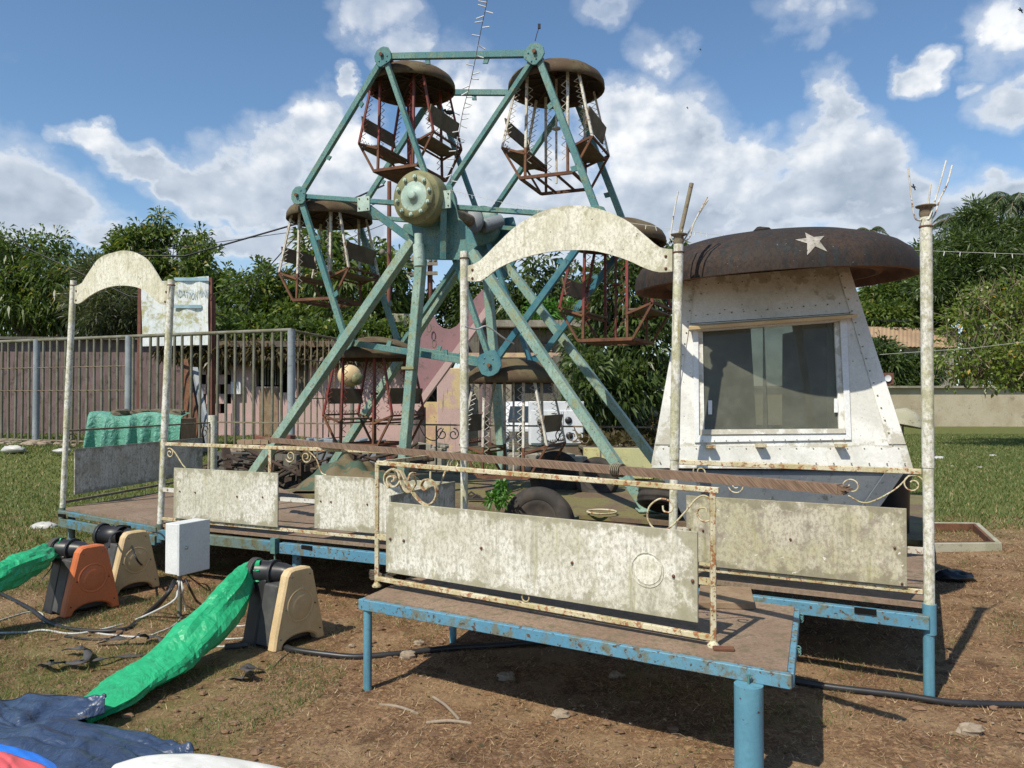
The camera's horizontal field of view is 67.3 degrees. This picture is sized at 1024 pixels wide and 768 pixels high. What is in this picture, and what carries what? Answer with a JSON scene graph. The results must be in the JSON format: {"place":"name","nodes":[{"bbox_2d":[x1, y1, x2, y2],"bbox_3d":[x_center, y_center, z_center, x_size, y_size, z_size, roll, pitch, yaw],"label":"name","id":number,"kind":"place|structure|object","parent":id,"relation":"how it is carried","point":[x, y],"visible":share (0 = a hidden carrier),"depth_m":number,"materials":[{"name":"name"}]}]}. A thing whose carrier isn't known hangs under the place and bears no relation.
{"place":"outdoors","nodes":[
{"label":"outdoors","id":0,"kind":"place"},
{"bbox_2d":[0,235,296,318],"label":"cable","id":1,"kind":"object","parent":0,"point":[137,296],"visible":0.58,"depth_m":25.80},
{"bbox_2d":[7,185,384,256],"bbox_3d":[-12.833,-6.128,29.617,16.582,2.291,1.072,0,-1,7],"label":"cable","id":2,"kind":"object","parent":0,"point":[215,246],"visible":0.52,"depth_m":29.80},
{"bbox_2d":[418,442,448,465],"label":"slab","id":3,"kind":"structure","parent":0,"point":[442,447],"depth_m":15.78,"materials":[{"name":"concrete"}]},
{"bbox_2d":[0,426,1023,767],"bbox_3d":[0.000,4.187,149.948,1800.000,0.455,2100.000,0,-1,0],"label":"ground","id":4,"kind":"structure","parent":0,"point":[570,668],"depth_m":4.24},
{"bbox_2d":[0,693,106,726],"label":"tarpaulin","id":5,"kind":"object","parent":4,"relation":"on","point":[26,708],"visible":0.83,"depth_m":3.71,"materials":[{"name":"blue plastic"}]},
{"bbox_2d":[0,222,128,336],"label":"mango tree","id":6,"kind":"object","parent":4,"relation":"on","point":[24,293],"visible":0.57,"depth_m":28.90,"materials":[{"name":"green plant"}]},
{"bbox_2d":[37,645,92,665],"bbox_3d":[-2.699,1.649,4.656,0.299,0.071,0.424,0,-1,-20],"label":"strap","id":7,"kind":"object","parent":4,"relation":"on","point":[87,653],"visible":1,"depth_m":4.58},
{"bbox_2d":[42,537,118,618],"bbox_3d":[-3.285,1.437,5.846,0.389,0.544,0.430,-1,-1,34],"label":"air blower","id":8,"kind":"object","parent":4,"relation":"on","point":[81,576],"visible":0.91,"depth_m":5.74,"materials":[{"name":"orange plastic"}]},
{"bbox_2d":[0,538,60,592],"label":"inflation tube","id":9,"kind":"object","parent":8,"relation":"attached to","point":[17,570],"visible":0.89,"depth_m":5.31,"materials":[{"name":"green fabric"}]},
{"bbox_2d":[0,580,174,632],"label":"cable","id":10,"kind":"object","parent":4,"relation":"on","point":[36,613],"visible":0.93,"depth_m":5.47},
{"bbox_2d":[0,580,178,634],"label":"cable","id":11,"kind":"object","parent":4,"relation":"on","point":[154,611],"visible":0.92,"depth_m":5.27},
{"bbox_2d":[0,337,180,433],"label":"pink wall","id":12,"kind":"structure","parent":4,"relation":"on","point":[145,371],"depth_m":25.36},
{"bbox_2d":[0,581,185,637],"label":"cable","id":13,"kind":"object","parent":4,"relation":"on","point":[113,634],"visible":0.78,"depth_m":5.52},
{"bbox_2d":[53,250,137,336],"bbox_3d":[-13.447,-1.501,27.025,4.894,6.584,3.535,0,-1,0],"label":"olive leaved tree","id":14,"kind":"object","parent":4,"relation":"on","point":[95,315],"visible":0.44,"depth_m":26.19,"materials":[{"name":"green plant"}]},
{"bbox_2d":[0,717,193,767],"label":"tarpaulin","id":15,"kind":"object","parent":4,"relation":"on","point":[61,742],"visible":0.87,"depth_m":3.27,"materials":[{"name":"blue plastic"}]},
{"bbox_2d":[0,744,56,767],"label":"inflatable","id":16,"kind":"object","parent":15,"relation":"on","point":[33,756],"visible":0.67,"depth_m":3.07,"materials":[{"name":"blue plastic"}]},
{"bbox_2d":[0,751,47,767],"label":"inflatable","id":17,"kind":"object","parent":16,"relation":"on","point":[8,760],"visible":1,"depth_m":2.94,"materials":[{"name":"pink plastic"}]},
{"bbox_2d":[64,580,176,640],"bbox_3d":[-2.685,1.568,5.370,0.376,0.303,0.668,-1,-1,29],"label":"cable","id":18,"kind":"object","parent":4,"relation":"on","point":[101,639],"visible":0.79,"depth_m":5.15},
{"bbox_2d":[0,440,245,452],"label":"kerb","id":19,"kind":"object","parent":4,"relation":"on","point":[33,442],"visible":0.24,"depth_m":19.11,"materials":[{"name":"stone"}]},
{"bbox_2d":[92,523,159,593],"bbox_3d":[-3.260,1.446,6.479,0.402,0.549,0.416,-1,-1,36],"label":"air blower","id":20,"kind":"object","parent":4,"relation":"on","point":[128,570],"visible":0.89,"depth_m":6.38,"materials":[{"name":"beige plastic"}]},
{"bbox_2d":[95,633,163,644],"bbox_3d":[-2.453,1.654,5.027,0.483,0.076,0.152,0,-1,6],"label":"strap","id":21,"kind":"object","parent":4,"relation":"on","point":[159,638],"visible":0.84,"depth_m":4.99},
{"bbox_2d":[83,411,195,447],"bbox_3d":[-8.098,1.249,16.770,2.143,1.328,1.220,0,-1,0],"label":"covered crate","id":22,"kind":"object","parent":4,"relation":"on","point":[100,438],"visible":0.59,"depth_m":16.45,"materials":[{"name":"green fabric"}]},
{"bbox_2d":[97,205,244,313],"bbox_3d":[-14.277,-2.916,32.632,7.049,9.646,3.229,0,-1,17],"label":"tropical almond tree","id":23,"kind":"object","parent":4,"relation":"on","point":[144,236],"visible":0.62,"depth_m":32.44,"materials":[{"name":"green plant"}]},
{"bbox_2d":[83,560,259,722],"bbox_3d":[-1.910,1.415,4.487,0.347,0.535,1.493,0,-1,19],"label":"inflation tube","id":24,"kind":"object","parent":4,"relation":"on","point":[192,639],"visible":0.84,"depth_m":4.42,"materials":[{"name":"green fabric"}]},
{"bbox_2d":[0,328,344,446],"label":"barred fence","id":25,"kind":"object","parent":4,"relation":"on","point":[129,387],"visible":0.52,"depth_m":18.91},
{"bbox_2d":[137,276,215,414],"bbox_3d":[-10.174,-0.616,23.326,2.329,5.302,0.319,0,-1,0],"label":"sign board","id":26,"kind":"object","parent":4,"relation":"on","point":[194,304],"visible":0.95,"depth_m":23.25,"materials":[{"name":"plastic"}]},
{"bbox_2d":[165,518,209,616],"bbox_3d":[-2.391,1.369,5.678,0.162,0.715,0.278,-1,-1,27],"label":"electric box","id":27,"kind":"object","parent":4,"relation":"on","point":[187,546],"visible":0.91,"depth_m":5.61,"materials":[{"name":"white metal"}]},
{"bbox_2d":[177,519,209,575],"bbox_3d":[-2.332,1.197,5.652,0.030,0.373,0.278,-1,-1,27],"label":"door","id":28,"kind":"structure","parent":27,"relation":"in","point":[193,555],"depth_m":5.64,"materials":[{"name":"grey metal"}]},
{"bbox_2d":[184,359,201,437],"bbox_3d":[-7.814,0.442,18.673,0.252,2.164,1.412,1,-1,-39],"label":"leaning board","id":29,"kind":"object","parent":4,"relation":"on","point":[187,390],"visible":0.43,"depth_m":18.83,"materials":[{"name":"wood"}]},
{"bbox_2d":[112,753,282,767],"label":"inflatable","id":30,"kind":"object","parent":4,"relation":"on","point":[188,760],"visible":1,"depth_m":3.09,"materials":[{"name":"white plastic"}]},
{"bbox_2d":[193,367,206,443],"bbox_3d":[-7.579,0.549,18.661,0.285,1.963,1.402,1,-1,-39],"label":"leaning board","id":31,"kind":"object","parent":4,"relation":"on","point":[196,392],"visible":0.29,"depth_m":18.80,"materials":[{"name":"white wood"}]},
{"bbox_2d":[208,415,217,469],"bbox_3d":[-4.236,0.898,10.885,0.123,0.910,0.123,0,-1,0],"label":"short post","id":32,"kind":"object","parent":4,"relation":"on","point":[212,419],"visible":0.43,"depth_m":10.84,"materials":[{"name":"white paint"}]},
{"bbox_2d":[217,451,299,487],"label":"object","id":33,"kind":"structure","parent":4,"relation":"on","point":[283,457],"depth_m":12.03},
{"bbox_2d":[203,448,331,489],"bbox_3d":[-3.731,1.401,11.548,2.150,0.960,1.936,0,-1,0],"label":"scrap heap","id":34,"kind":"object","parent":4,"relation":"on","point":[300,470],"visible":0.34,"depth_m":11.37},
{"bbox_2d":[243,557,323,652],"bbox_3d":[-1.526,1.423,5.090,0.389,0.544,0.430,-1,-1,34],"label":"air blower","id":35,"kind":"object","parent":4,"relation":"on","point":[283,607],"visible":0.92,"depth_m":4.98,"materials":[{"name":"beige plastic"}]},
{"bbox_2d":[215,254,358,328],"bbox_3d":[-8.727,-1.613,30.141,6.330,6.938,4.008,0,-1,15],"label":"bushy tree","id":36,"kind":"object","parent":4,"relation":"on","point":[271,296],"visible":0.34,"depth_m":29.36,"materials":[{"name":"green plant"}]},
{"bbox_2d":[161,341,459,451],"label":"pink building","id":37,"kind":"structure","parent":4,"relation":"on","point":[442,404],"depth_m":23.98,"materials":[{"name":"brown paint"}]},
{"bbox_2d":[259,388,277,435],"bbox_3d":[-7.582,1.110,23.966,0.587,1.974,0.025,0,-1,0],"label":"door","id":38,"kind":"structure","parent":37,"relation":"in","point":[267,391],"depth_m":23.96,"materials":[{"name":"brown wood"}]},
{"bbox_2d":[152,333,402,374],"bbox_3d":[-6.771,-0.906,23.658,8.665,1.428,1.253,0,-1,0],"label":"creeper","id":39,"kind":"object","parent":37,"relation":"attached to","point":[249,353],"visible":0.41,"depth_m":23.48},
{"bbox_2d":[216,309,409,368],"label":"shrubs","id":40,"kind":"object","parent":4,"relation":"on","point":[374,329],"visible":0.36,"depth_m":24.03,"materials":[{"name":"green plant"}]},
{"bbox_2d":[296,437,338,470],"bbox_3d":[-3.766,1.457,14.975,0.860,0.845,0.513,0,-1,0],"label":"machine part","id":41,"kind":"object","parent":4,"relation":"on","point":[326,439],"visible":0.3,"depth_m":14.80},
{"bbox_2d":[283,226,413,332],"bbox_3d":[-5.638,-1.960,27.120,5.038,7.740,3.248,0,-1,0],"label":"open crowned tree","id":42,"kind":"object","parent":4,"relation":"on","point":[399,284],"visible":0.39,"depth_m":26.73,"materials":[{"name":"green plant"}]},
{"bbox_2d":[338,365,362,452],"bbox_3d":[-2.721,0.758,12.984,0.452,2.169,0.389,0,-1,0],"label":"round lamp","id":43,"kind":"object","parent":4,"relation":"on","point":[353,375],"visible":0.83,"depth_m":12.87,"materials":[{"name":"glass"}]},
{"bbox_2d":[379,181,390,308],"bbox_3d":[-4.154,-2.341,25.291,0.187,8.824,0.702,0,-1,17],"label":"utility pole","id":44,"kind":"object","parent":4,"relation":"on","point":[382,252],"visible":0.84,"depth_m":25.53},
{"bbox_2d":[319,441,452,471],"bbox_3d":[-1.994,1.392,12.379,2.693,0.890,2.104,0,-1,0],"label":"scrap heap","id":45,"kind":"object","parent":4,"relation":"on","point":[360,456],"visible":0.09,"depth_m":12.40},
{"bbox_2d":[380,255,437,331],"bbox_3d":[-3.591,-1.211,26.569,2.009,6.613,1.144,0,-1,0],"label":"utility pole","id":46,"kind":"object","parent":4,"relation":"on","point":[431,263],"visible":0.21,"depth_m":26.83,"materials":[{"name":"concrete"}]},
{"bbox_2d":[372,274,504,367],"bbox_3d":[-2.530,-0.984,28.746,5.938,6.456,3.575,0,-1,24],"label":"creeper covered tree","id":47,"kind":"object","parent":4,"relation":"on","point":[448,310],"visible":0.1,"depth_m":27.62,"materials":[{"name":"green plant"}]},
{"bbox_2d":[413,290,490,444],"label":"building","id":48,"kind":"structure","parent":4,"relation":"on","point":[432,373],"depth_m":20.02,"materials":[{"name":"pink paint"}]},
{"bbox_2d":[58,470,934,696],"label":"ride platform","id":49,"kind":"structure","parent":4,"relation":"on","point":[135,512],"depth_m":6.32,"materials":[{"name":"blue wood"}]},
{"bbox_2d":[59,250,175,542],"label":"entrance arch","id":50,"kind":"structure","parent":49,"relation":"on","point":[124,268],"depth_m":7.13,"materials":[{"name":"white paint"}]},
{"bbox_2d":[66,422,210,502],"bbox_3d":[-4.305,0.862,9.084,0.033,0.746,2.665,0,-1,10],"label":"railing","id":51,"kind":"object","parent":50,"relation":"attached to","point":[104,467],"visible":0.8,"depth_m":8.70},
{"bbox_2d":[160,442,447,540],"bbox_3d":[-1.744,0.841,6.130,2.980,0.683,0.057,0,-1,25],"label":"railing","id":52,"kind":"object","parent":49,"relation":"on","point":[243,499],"visible":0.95,"depth_m":6.22,"materials":[{"name":"metal"}]},
{"bbox_2d":[261,439,270,443],"bbox_3d":[-2.156,0.506,6.747,0.073,0.038,0.221,0,-1,-7],"label":"wood offcut","id":53,"kind":"object","parent":52,"relation":"on","point":[263,441],"visible":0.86,"depth_m":6.67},
{"bbox_2d":[265,437,853,494],"bbox_3d":[-0.398,0.454,4.885,0.081,0.073,5.076,1,-1,-43],"label":"long plank","id":54,"kind":"object","parent":53,"relation":"on","point":[616,470],"visible":1,"depth_m":3.88,"materials":[{"name":"brown wood"}]},
{"bbox_2d":[289,454,418,490],"bbox_3d":[-1.880,1.067,9.582,1.500,0.399,1.100,0,-1,0],"label":"canvas heap","id":55,"kind":"object","parent":49,"relation":"on","point":[346,465],"visible":0.52,"depth_m":9.35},
{"bbox_2d":[217,421,653,480],"bbox_3d":[-1.454,0.909,10.887,6.876,0.694,0.028,0,-1,19],"label":"railing","id":56,"kind":"object","parent":49,"relation":"on","point":[520,426],"visible":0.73,"depth_m":10.69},
{"bbox_2d":[248,43,663,512],"bbox_3d":[-0.775,-1.259,9.363,5.564,5.483,2.157,0,-1,24],"label":"ferris wheel","id":57,"kind":"object","parent":49,"relation":"on","point":[442,224],"visible":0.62,"depth_m":8.85,"materials":[{"name":"teal paint"}]},
{"bbox_2d":[278,200,379,307],"bbox_3d":[-2.414,-1.756,10.182,1.116,1.388,1.116,0,-1,21],"label":"gondola","id":58,"kind":"object","parent":57,"relation":"hanging from","point":[329,216],"visible":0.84,"depth_m":10.05,"materials":[{"name":"white paint"}]},
{"bbox_2d":[322,337,425,446],"bbox_3d":[-1.767,0.090,9.882,1.116,1.391,1.116,-1,-1,26],"label":"gondola","id":59,"kind":"object","parent":57,"relation":"hanging from","point":[341,396],"visible":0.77,"depth_m":9.68,"materials":[{"name":"red paint"}]},
{"bbox_2d":[358,60,462,183],"bbox_3d":[-1.274,-3.293,9.692,1.116,1.391,1.116,0,-1,24],"label":"gondola","id":60,"kind":"object","parent":57,"relation":"hanging from","point":[437,88],"visible":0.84,"depth_m":9.60,"materials":[{"name":"red paint"}]},
{"bbox_2d":[445,0,492,181],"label":"string lights","id":61,"kind":"object","parent":57,"relation":"hanging from","point":[469,85],"visible":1,"depth_m":7.59,"materials":[{"name":"white plastic"}]},
{"bbox_2d":[459,358,565,479],"bbox_3d":[0.019,0.393,9.091,1.116,1.388,1.116,0,-1,20],"label":"gondola","id":62,"kind":"object","parent":57,"relation":"hanging from","point":[514,371],"visible":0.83,"depth_m":8.84,"materials":[{"name":"white paint"}]},
{"bbox_2d":[501,58,609,195],"bbox_3d":[0.512,-2.990,8.902,1.116,1.388,1.116,0,-1,22],"label":"gondola","id":63,"kind":"object","parent":57,"relation":"hanging from","point":[584,86],"visible":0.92,"depth_m":8.87,"materials":[{"name":"white paint"}]},
{"bbox_2d":[558,217,671,345],"bbox_3d":[1.159,-1.145,8.601,1.116,1.391,1.116,-1,-1,27],"label":"gondola","id":64,"kind":"object","parent":57,"relation":"hanging from","point":[574,289],"visible":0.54,"depth_m":8.48,"materials":[{"name":"red paint"}]},
{"bbox_2d":[482,478,515,510],"bbox_3d":[-0.160,1.057,7.254,0.308,0.360,0.538,0,-1,-14],"label":"leafy plant","id":65,"kind":"object","parent":49,"relation":"on","point":[501,487],"visible":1,"depth_m":7.10,"materials":[{"name":"green plant"}]},
{"bbox_2d":[504,487,574,519],"bbox_3d":[0.251,1.298,7.177,0.659,0.676,0.418,0,-1,18],"label":"tyre","id":66,"kind":"object","parent":49,"relation":"on","point":[541,501],"visible":0.45,"depth_m":7.15,"materials":[{"name":"rubber"}]},
{"bbox_2d":[530,451,576,489],"bbox_3d":[0.542,1.156,9.580,0.640,0.650,0.315,0,-1,12],"label":"tyre","id":67,"kind":"object","parent":49,"relation":"on","point":[556,484],"visible":0.32,"depth_m":9.51,"materials":[{"name":"rubber"}]},
{"bbox_2d":[459,206,684,529],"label":"entrance arch","id":68,"kind":"structure","parent":49,"relation":"on","point":[566,228],"depth_m":5.04,"materials":[{"name":"white paint"}]},
{"bbox_2d":[383,451,460,575],"bbox_3d":[-0.560,0.803,4.980,0.022,0.692,1.006,0,-1,22],"label":"side railing","id":69,"kind":"object","parent":68,"relation":"attached to","point":[446,496],"visible":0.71,"depth_m":5.00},
{"bbox_2d":[670,183,707,243],"bbox_3d":[1.103,-1.056,4.771,0.247,0.384,0.103,0,-1,0],"label":"lamp bracket","id":70,"kind":"object","parent":68,"relation":"on","point":[678,236],"visible":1,"depth_m":4.76,"materials":[{"name":"metal"}]},
{"bbox_2d":[677,460,922,594],"bbox_3d":[1.609,0.799,4.442,1.380,0.673,0.052,-1,-1,28],"label":"railing","id":71,"kind":"object","parent":68,"relation":"attached to","point":[857,544],"visible":0.84,"depth_m":4.38,"materials":[{"name":"metal"}]},
{"bbox_2d":[575,457,618,492],"bbox_3d":[1.027,1.147,9.280,0.519,0.536,0.331,0,-1,18],"label":"tyre","id":72,"kind":"object","parent":49,"relation":"on","point":[593,487],"visible":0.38,"depth_m":9.21,"materials":[{"name":"rubber"}]},
{"bbox_2d":[637,480,681,514],"bbox_3d":[1.435,1.061,7.181,0.533,0.352,0.537,0,-1,0],"label":"tyre","id":73,"kind":"object","parent":49,"relation":"on","point":[646,497],"visible":0.47,"depth_m":7.04,"materials":[{"name":"rubber"}]},
{"bbox_2d":[635,226,919,520],"bbox_3d":[1.884,0.057,5.599,1.950,2.295,1.951,0,-1,0],"label":"control booth","id":74,"kind":"object","parent":49,"relation":"on","point":[838,408],"visible":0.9,"depth_m":5.15,"materials":[{"name":"white paint"}]},
{"bbox_2d":[693,318,851,442],"bbox_3d":[1.743,-0.028,5.182,1.050,0.841,0.209,0,-1,4],"label":"window frame","id":75,"kind":"structure","parent":74,"relation":"in","point":[841,406],"depth_m":5.12,"materials":[{"name":"white metal"}]},
{"bbox_2d":[907,160,952,635],"bbox_3d":[2.269,0.068,4.141,0.292,2.538,0.106,0,-1,0],"label":"post","id":76,"kind":"object","parent":49,"relation":"on","point":[929,607],"visible":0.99,"depth_m":4.12,"materials":[{"name":"metal"}]},
{"bbox_2d":[0,528,1022,767],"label":"fallen leaves","id":77,"kind":"object","parent":4,"relation":"on","point":[608,714],"visible":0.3,"depth_m":4.32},
{"bbox_2d":[0,515,1023,767],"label":"dry straw","id":78,"kind":"object","parent":4,"relation":"on","point":[624,761],"visible":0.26,"depth_m":4.49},
{"bbox_2d":[0,531,1023,767],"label":"soil clods","id":79,"kind":"object","parent":4,"relation":"on","point":[540,763],"visible":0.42,"depth_m":3.92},
{"bbox_2d":[6,550,1023,767],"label":"dead twigs","id":80,"kind":"object","parent":4,"relation":"on","point":[555,707],"visible":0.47,"depth_m":3.86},
{"bbox_2d":[506,401,529,451],"bbox_3d":[0.257,1.223,20.466,0.962,1.515,3.830,0,-1,0],"label":"parked van","id":81,"kind":"object","parent":4,"relation":"on","point":[517,416],"visible":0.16,"depth_m":18.66,"materials":[{"name":"white metal"}]},
{"bbox_2d":[468,320,592,450],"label":"outbuilding","id":82,"kind":"structure","parent":4,"relation":"on","point":[505,328],"depth_m":23.80,"materials":[{"name":"concrete"}]},
{"bbox_2d":[520,293,580,336],"bbox_3d":[1.233,-2.145,24.048,2.377,1.470,1.542,0,-1,0],"label":"tree","id":83,"kind":"object","parent":4,"relation":"on","point":[555,314],"visible":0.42,"depth_m":23.88,"materials":[{"name":"green plant"}]},
{"bbox_2d":[494,251,608,329],"bbox_3d":[1.058,-1.294,25.217,4.353,6.952,2.964,0,-1,-21],"label":"spreading tree","id":84,"kind":"object","parent":4,"relation":"on","point":[519,300],"visible":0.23,"depth_m":24.71,"materials":[{"name":"green plant"}]},
{"bbox_2d":[528,401,583,455],"bbox_3d":[0.986,1.158,17.400,1.215,1.534,0.962,0,-1,0],"label":"generator cabinet","id":85,"kind":"object","parent":4,"relation":"on","point":[569,418],"visible":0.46,"depth_m":16.96,"materials":[{"name":"white metal"}]},
{"bbox_2d":[359,576,803,690],"bbox_3d":[0.340,1.435,4.131,2.437,0.525,1.067,-1,-1,31],"label":"step table","id":86,"kind":"object","parent":4,"relation":"on","point":[761,638],"visible":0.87,"depth_m":3.71,"materials":[{"name":"brown wood"}]},
{"bbox_2d":[372,460,719,648],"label":"railing","id":87,"kind":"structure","parent":86,"relation":"on","point":[652,570],"depth_m":3.80,"materials":[{"name":"metal"}]},
{"bbox_2d":[699,585,754,609],"bbox_3d":[1.156,1.155,4.166,0.284,0.034,0.396,0,-1,14],"label":"wooden block","id":88,"kind":"object","parent":86,"relation":"on","point":[730,597],"depth_m":4.10,"materials":[{"name":"brown wood"}]},
{"bbox_2d":[553,356,663,450],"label":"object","id":89,"kind":"structure","parent":4,"relation":"on","point":[556,359],"depth_m":21.50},
{"bbox_2d":[572,425,654,478],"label":"planter wall","id":90,"kind":"structure","parent":4,"relation":"on","point":[629,452],"depth_m":15.67,"materials":[{"name":"beige concrete"}]},
{"bbox_2d":[584,413,659,446],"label":"undergrowth","id":91,"kind":"object","parent":90,"relation":"in","point":[651,434],"visible":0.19,"depth_m":17.88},
{"bbox_2d":[555,238,690,434],"bbox_3d":[2.910,-0.774,18.546,4.057,5.746,3.643,0,-1,0],"label":"overhanging tree","id":92,"kind":"object","parent":4,"relation":"on","point":[633,377],"visible":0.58,"depth_m":17.98,"materials":[{"name":"green plant"}]},
{"bbox_2d":[284,640,1023,708],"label":"hose","id":93,"kind":"object","parent":4,"relation":"on","point":[855,690],"visible":0.75,"depth_m":4.24,"materials":[{"name":"black plastic"}]},
{"bbox_2d":[734,674,763,767],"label":"steel pipe post","id":94,"kind":"object","parent":4,"relation":"on","point":[748,724],"visible":0.97,"depth_m":3.07,"materials":[{"name":"metal"}]},
{"bbox_2d":[880,474,912,533],"bbox_3d":[3.200,1.191,6.479,0.320,1.060,0.320,0,-1,0],"label":"dustbin","id":95,"kind":"object","parent":4,"relation":"on","point":[899,497],"visible":0.09,"depth_m":6.36,"materials":[{"name":"black plastic"}]},
{"bbox_2d":[857,234,954,328],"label":"leafy tree","id":96,"kind":"object","parent":4,"relation":"on","point":[884,301],"visible":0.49,"depth_m":59.34,"materials":[{"name":"green plant"}]},
{"bbox_2d":[895,408,920,435],"bbox_3d":[6.090,1.097,11.982,0.589,1.454,0.600,0,-1,0],"label":"umbrella","id":97,"kind":"object","parent":4,"relation":"on","point":[907,417],"visible":0.59,"depth_m":11.79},
{"bbox_2d":[872,330,950,385],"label":"tree","id":98,"kind":"object","parent":4,"relation":"on","point":[904,368],"visible":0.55,"depth_m":47.09,"materials":[{"name":"green plant"}]},
{"bbox_2d":[869,327,957,385],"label":"house","id":99,"kind":"structure","parent":4,"relation":"on","point":[908,337],"depth_m":56.79,"materials":[{"name":"concrete"}]},
{"bbox_2d":[932,212,974,385],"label":"palm tree","id":100,"kind":"object","parent":4,"relation":"on","point":[943,221],"visible":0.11,"depth_m":63.96,"materials":[{"name":"green plant"}]},
{"bbox_2d":[935,569,976,582],"bbox_3d":[3.872,1.697,6.739,0.359,0.137,0.242,0,-1,0],"label":"plastic bag","id":101,"kind":"object","parent":4,"relation":"on","point":[950,575],"visible":0.75,"depth_m":6.68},
{"bbox_2d":[900,191,1023,385],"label":"feathery conifer","id":102,"kind":"object","parent":4,"relation":"on","point":[983,234],"visible":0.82,"depth_m":55.95,"materials":[{"name":"green plant"}]},
{"bbox_2d":[934,522,1001,551],"bbox_3d":[5.010,1.722,8.675,0.750,0.100,1.808,-1,-1,26],"label":"pit surround","id":103,"kind":"object","parent":4,"relation":"on","point":[990,542],"visible":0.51,"depth_m":8.10,"materials":[{"name":"concrete"}]},
{"bbox_2d":[955,722,984,735],"bbox_3d":[2.197,1.664,3.697,0.135,0.070,0.091,0,-1,0],"label":"stone","id":104,"kind":"object","parent":4,"relation":"on","point":[968,728],"visible":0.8,"depth_m":3.67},
{"bbox_2d":[933,266,1023,397],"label":"yellowing tree","id":105,"kind":"object","parent":4,"relation":"on","point":[1007,363],"visible":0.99,"depth_m":25.32,"materials":[{"name":"green plant"}]},
{"bbox_2d":[980,191,1023,222],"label":"palm tree","id":106,"kind":"object","parent":4,"relation":"on","point":[1013,206],"visible":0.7,"depth_m":59.21,"materials":[{"name":"green plant"}]},
{"bbox_2d":[0,433,1023,767],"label":"grass","id":107,"kind":"structure","parent":0,"point":[994,445],"depth_m":10.92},
{"bbox_2d":[0,0,1023,385],"label":"sky","id":108,"kind":"structure","parent":0,"point":[799,113],"materials":[{"name":"blue"}]},
{"bbox_2d":[280,654,1015,766],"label":"gravel","id":109,"kind":"structure","parent":0,"point":[641,717],"depth_m":3.91,"materials":[{"name":"stone"}]},
{"bbox_2d":[754,386,1023,426],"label":"boundary wall","id":110,"kind":"structure","parent":0,"point":[962,406],"depth_m":43.56,"materials":[{"name":"concrete"}]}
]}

